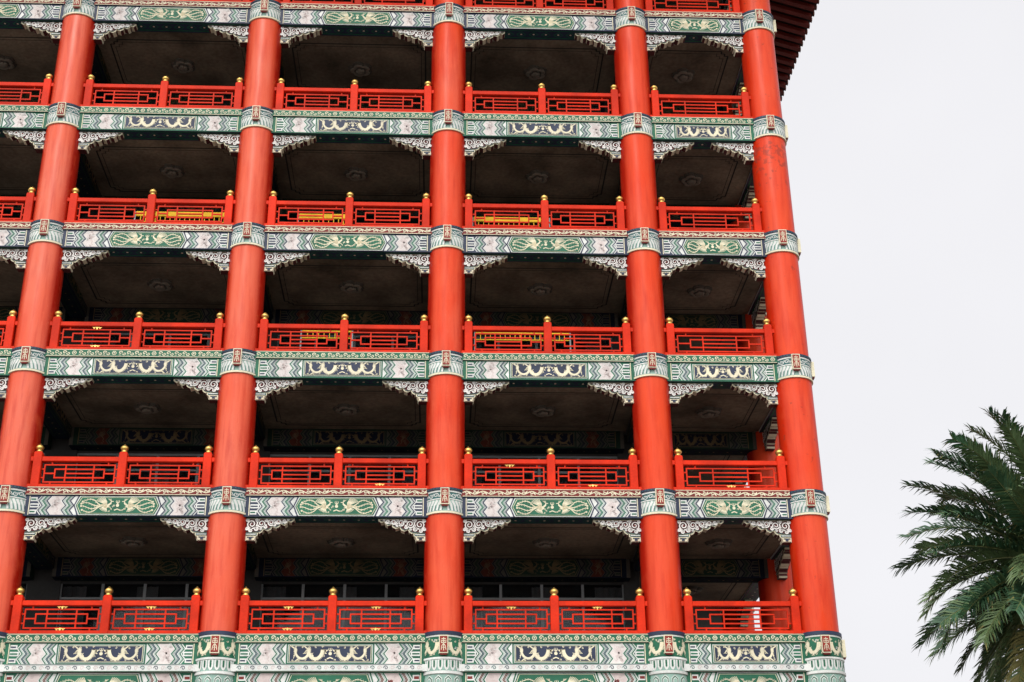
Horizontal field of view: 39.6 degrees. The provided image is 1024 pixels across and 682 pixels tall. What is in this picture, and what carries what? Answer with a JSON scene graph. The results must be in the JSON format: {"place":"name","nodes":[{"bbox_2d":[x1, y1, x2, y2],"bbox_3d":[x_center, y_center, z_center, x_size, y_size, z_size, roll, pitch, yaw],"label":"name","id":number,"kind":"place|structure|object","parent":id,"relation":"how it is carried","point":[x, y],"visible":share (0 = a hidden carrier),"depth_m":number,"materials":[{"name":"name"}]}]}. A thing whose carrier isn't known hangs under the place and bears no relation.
{"place":"outdoors","nodes":[
{"label":"outdoors","id":0,"kind":"place"},
{"bbox_2d":[0,0,846,681],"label":"building","id":1,"kind":"structure","parent":0,"point":[210,470],"depth_m":37.24,"materials":[{"name":"red paint"}]},
{"bbox_2d":[21,585,26,625],"bbox_3d":[-14.666,7.251,36.362,4.387,2.235,0.297,1,-25,-3],"label":"window","id":2,"kind":"structure","parent":1,"relation":"in","point":[25,587],"depth_m":36.91,"materials":[{"name":"black glass"}]},
{"bbox_2d":[56,584,190,629],"bbox_3d":[-9.516,7.303,36.616,4.387,2.235,0.297,1,-25,-3],"label":"window","id":3,"kind":"structure","parent":1,"relation":"in","point":[145,593],"depth_m":36.79,"materials":[{"name":"black glass"}]},
{"bbox_2d":[74,453,203,484],"bbox_3d":[-9.557,4.121,38.109,4.387,2.235,0.297,1,-25,-3],"label":"window","id":4,"kind":"structure","parent":1,"relation":"in","point":[97,472],"depth_m":38.38,"materials":[{"name":"black glass"}]},
{"bbox_2d":[91,333,213,347],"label":"window","id":5,"kind":"structure","parent":1,"relation":"in","point":[122,334],"depth_m":40.02,"materials":[{"name":"black glass"}]},
{"bbox_2d":[134,211,223,222],"bbox_3d":[-8.850,-2.987,38.336,2.734,1.120,0.500,1,-25,-3],"label":"slatted barrier","id":6,"kind":"object","parent":1,"relation":"on","point":[205,214],"visible":0.23,"depth_m":38.50,"materials":[{"name":"yellow paint"}]},
{"bbox_2d":[298,214,344,223],"bbox_3d":[-5.116,-2.949,38.520,1.445,1.120,0.500,1,-25,-3],"label":"slatted barrier","id":7,"kind":"object","parent":1,"relation":"on","point":[327,216],"visible":0.19,"depth_m":38.69,"materials":[{"name":"yellow paint"}]},
{"bbox_2d":[300,330,352,348],"bbox_3d":[-4.843,0.231,37.040,1.393,1.300,0.500,1,-25,-3],"label":"slatted barrier","id":8,"kind":"object","parent":1,"relation":"on","point":[322,337],"visible":0.18,"depth_m":37.17,"materials":[{"name":"yellow paint"}]},
{"bbox_2d":[259,584,423,629],"bbox_3d":[-4.365,7.355,36.869,4.387,2.235,0.297,1,-25,-3],"label":"window","id":9,"kind":"structure","parent":1,"relation":"in","point":[344,593],"depth_m":37.08,"materials":[{"name":"black glass"}]},
{"bbox_2d":[268,454,417,485],"bbox_3d":[-4.406,4.173,38.362,4.387,2.235,0.297,1,-25,-3],"label":"window","id":10,"kind":"structure","parent":1,"relation":"in","point":[408,471],"depth_m":38.67,"materials":[{"name":"black glass"}]},
{"bbox_2d":[277,335,419,349],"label":"window","id":11,"kind":"structure","parent":1,"relation":"in","point":[355,343],"depth_m":40.31,"materials":[{"name":"black glass"}]},
{"bbox_2d":[472,217,549,226],"bbox_3d":[-0.017,-2.888,38.766,2.167,1.100,0.500,1,-25,-3],"label":"slatted barrier","id":12,"kind":"object","parent":1,"relation":"on","point":[523,219],"visible":0.2,"depth_m":38.93,"materials":[{"name":"yellow paint"}]},
{"bbox_2d":[474,332,570,350],"bbox_3d":[0.282,0.283,37.292,2.579,1.300,0.500,1,-25,-3],"label":"slatted barrier","id":13,"kind":"object","parent":1,"relation":"on","point":[480,339],"visible":0.16,"depth_m":37.43,"materials":[{"name":"yellow paint"}]},
{"bbox_2d":[472,337,611,351],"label":"window","id":14,"kind":"structure","parent":1,"relation":"in","point":[478,344],"depth_m":40.61,"materials":[{"name":"black glass"}]},
{"bbox_2d":[464,584,624,630],"bbox_3d":[0.786,7.408,37.123,4.387,2.235,0.297,1,-25,-3],"label":"window","id":15,"kind":"structure","parent":1,"relation":"in","point":[541,593],"depth_m":37.37,"materials":[{"name":"black glass"}]},
{"bbox_2d":[472,456,618,486],"bbox_3d":[0.745,4.226,38.616,4.387,2.235,0.297,1,-25,-3],"label":"window","id":16,"kind":"structure","parent":1,"relation":"in","point":[610,476],"depth_m":38.94,"materials":[{"name":"black glass"}]},
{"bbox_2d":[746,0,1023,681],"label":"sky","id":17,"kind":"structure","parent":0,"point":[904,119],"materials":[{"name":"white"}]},
{"bbox_2d":[888,406,1023,681],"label":"palm tree","id":18,"kind":"object","parent":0,"point":[994,600],"visible":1,"depth_m":26.97,"materials":[{"name":"green plant"}]}
]}

